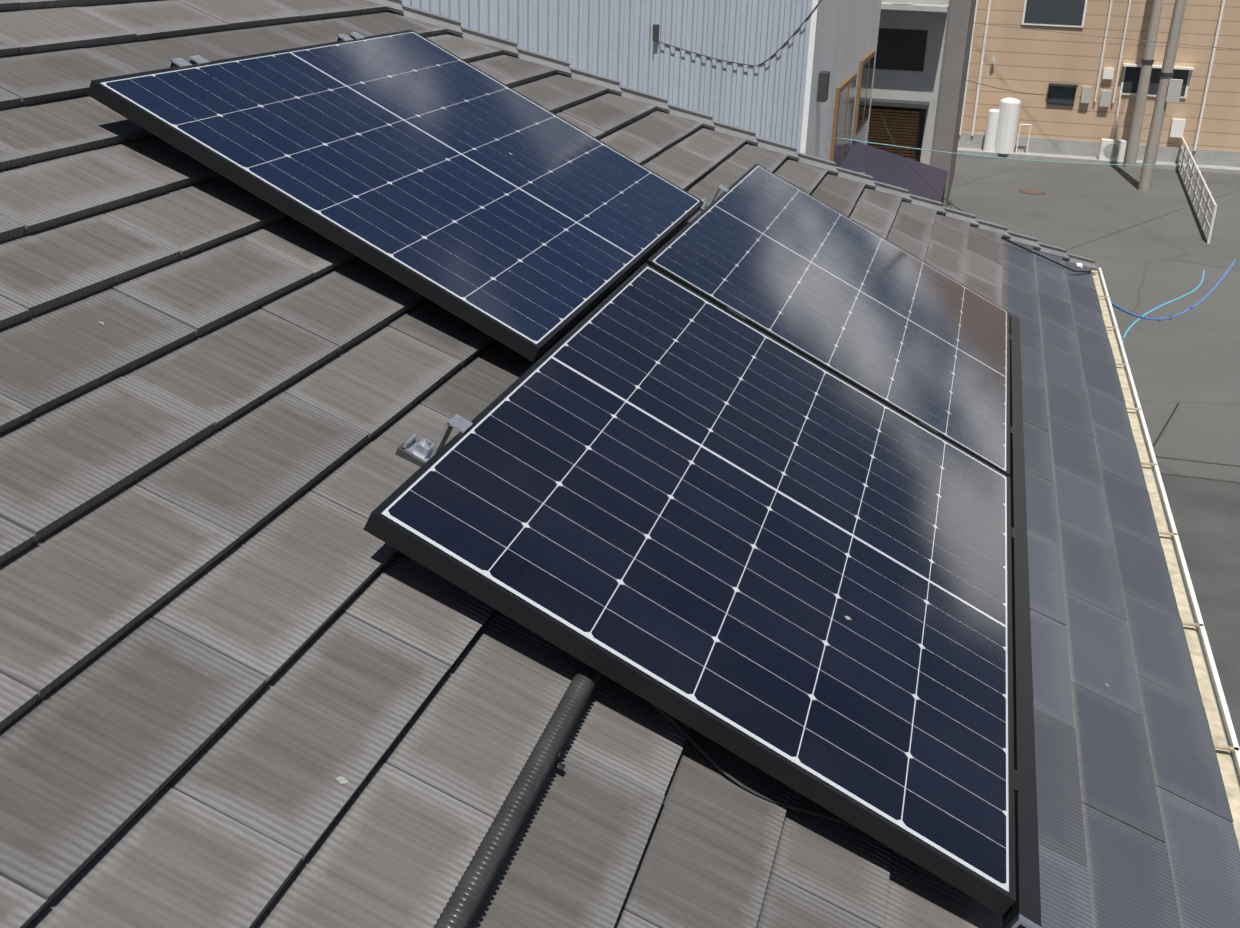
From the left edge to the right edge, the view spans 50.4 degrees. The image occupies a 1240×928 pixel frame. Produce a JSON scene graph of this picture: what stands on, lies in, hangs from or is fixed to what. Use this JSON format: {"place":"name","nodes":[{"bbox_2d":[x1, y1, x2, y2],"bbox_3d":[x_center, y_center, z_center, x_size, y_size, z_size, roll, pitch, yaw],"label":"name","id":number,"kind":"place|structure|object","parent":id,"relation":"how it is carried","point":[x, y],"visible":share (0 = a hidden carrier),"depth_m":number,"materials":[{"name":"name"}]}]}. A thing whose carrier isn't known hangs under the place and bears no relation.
{"place":"outdoors","nodes":[
{"label":"outdoors","id":0,"kind":"place"},
{"bbox_2d":[0,0,1239,927],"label":"roof slates","id":1,"kind":"object","parent":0,"point":[237,639],"visible":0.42,"depth_m":2.10,"materials":[{"name":"grey tile"}]},
{"bbox_2d":[366,0,1097,270],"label":"hip cap","id":2,"kind":"object","parent":1,"relation":"on","point":[454,27],"visible":0.9,"depth_m":5.75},
{"bbox_2d":[837,166,951,208],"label":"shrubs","id":3,"kind":"object","parent":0,"point":[948,203],"depth_m":25.09,"materials":[{"name":"green plant"}]},
{"bbox_2d":[947,147,1239,747],"bbox_3d":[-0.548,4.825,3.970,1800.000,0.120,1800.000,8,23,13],"label":"ground","id":4,"kind":"structure","parent":0,"point":[1147,251],"depth_m":24.36,"materials":[{"name":"concrete"}]},
{"bbox_2d":[401,0,947,202],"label":"white building","id":5,"kind":"structure","parent":4,"relation":"on","point":[798,75],"depth_m":15.50,"materials":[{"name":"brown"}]},
{"bbox_2d":[867,0,975,206],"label":"grey house","id":6,"kind":"structure","parent":4,"relation":"on","point":[921,65],"depth_m":27.31,"materials":[{"name":"grey paint"}]},
{"bbox_2d":[958,0,1239,166],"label":"beige building","id":7,"kind":"structure","parent":4,"relation":"on","point":[1085,85],"depth_m":38.24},
{"bbox_2d":[1124,0,1186,190],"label":"poles","id":8,"kind":"object","parent":4,"relation":"on","point":[1169,89],"visible":0.92,"depth_m":34.29,"materials":[{"name":"concrete"}]},
{"bbox_2d":[841,23,1239,211],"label":"wires","id":9,"kind":"object","parent":8,"relation":"hanging from","point":[1012,158],"visible":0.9,"depth_m":24.94,"materials":[{"name":"black rubber"}]},
{"bbox_2d":[1178,138,1216,243],"bbox_3d":[14.860,-7.452,34.283,0.060,0.850,12.877,9,23,16],"label":"guard fence","id":10,"kind":"object","parent":4,"relation":"on","point":[1199,201],"visible":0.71,"depth_m":32.16,"materials":[{"name":"white metal"}]},
{"bbox_2d":[1091,268,1239,848],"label":"gutter","id":11,"kind":"object","parent":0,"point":[1225,741],"visible":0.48,"depth_m":3.80,"materials":[{"name":"white paint"}]},
{"bbox_2d":[1001,237,1235,341],"bbox_3d":[5.066,-1.842,11.739,0.357,2.345,11.711,14,25,28],"label":"blue cable","id":12,"kind":"object","parent":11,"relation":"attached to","point":[1169,317],"visible":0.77,"depth_m":10.67,"materials":[{"name":"blue plastic"},{"name":"black wire"}]},
{"label":"roof","id":13,"kind":"object","parent":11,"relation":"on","visible":0},
{"bbox_2d":[87,29,703,361],"bbox_3d":[-0.440,-0.833,3.604,1.134,0.035,1.722,31,26,2],"label":"panel frame","id":14,"kind":"object","parent":13,"relation":"on","point":[98,91],"visible":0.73,"depth_m":2.84,"materials":[{"name":"black metal"}]},
{"bbox_2d":[101,32,699,343],"bbox_3d":[-0.433,-0.846,3.597,1.112,0.010,1.700,31,26,2],"label":"glass panel","id":15,"kind":"object","parent":14,"relation":"in","point":[399,147],"visible":1,"depth_m":3.36,"materials":[{"name":"blue glass"}]},
{"bbox_2d":[168,32,728,466],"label":"clamps","id":16,"kind":"object","parent":13,"relation":"on","point":[421,453],"visible":0.42,"depth_m":2.39,"materials":[{"name":"metal"}]},
{"bbox_2d":[433,662,601,927],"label":"conduit","id":17,"kind":"object","parent":13,"relation":"on","point":[466,898],"visible":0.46,"depth_m":1.75,"materials":[{"name":"grey plastic"}]},
{"bbox_2d":[99,153,1108,827],"bbox_3d":[-0.160,-0.136,2.728,2.814,0.104,2.382,31,26,3],"label":"clutter","id":18,"kind":"object","parent":13,"relation":"on","point":[663,713],"visible":0.67,"depth_m":2.06,"materials":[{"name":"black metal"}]},
{"bbox_2d":[363,263,1015,915],"bbox_3d":[0.322,0.068,2.776,1.134,0.036,1.722,31,26,3],"label":"panel frame","id":19,"kind":"object","parent":13,"relation":"on","point":[701,719],"visible":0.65,"depth_m":2.01,"materials":[{"name":"black metal"}]},
{"bbox_2d":[381,266,1008,891],"bbox_3d":[0.329,0.056,2.769,1.112,0.012,1.700,31,26,2],"label":"glass panel","id":20,"kind":"object","parent":19,"relation":"in","point":[705,504],"visible":1,"depth_m":2.47,"materials":[{"name":"blue glass"}]},
{"bbox_2d":[646,163,1009,475],"bbox_3d":[0.779,-0.556,4.336,1.134,0.035,1.722,31,26,3],"label":"panel frame","id":21,"kind":"object","parent":13,"relation":"on","point":[650,262],"visible":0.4,"depth_m":3.58,"materials":[{"name":"black metal"}]},
{"bbox_2d":[653,166,1006,470],"bbox_3d":[0.787,-0.569,4.329,1.106,0.113,1.700,26,26,5],"label":"glass panel","id":22,"kind":"object","parent":21,"relation":"in","point":[858,304],"visible":1,"depth_m":4.13,"materials":[{"name":"blue glass"}]},
{"bbox_2d":[725,307,1041,927],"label":"rail","id":23,"kind":"object","parent":13,"relation":"on","point":[1023,910],"visible":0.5,"depth_m":2.58,"materials":[{"name":"grey metal"}]}
]}

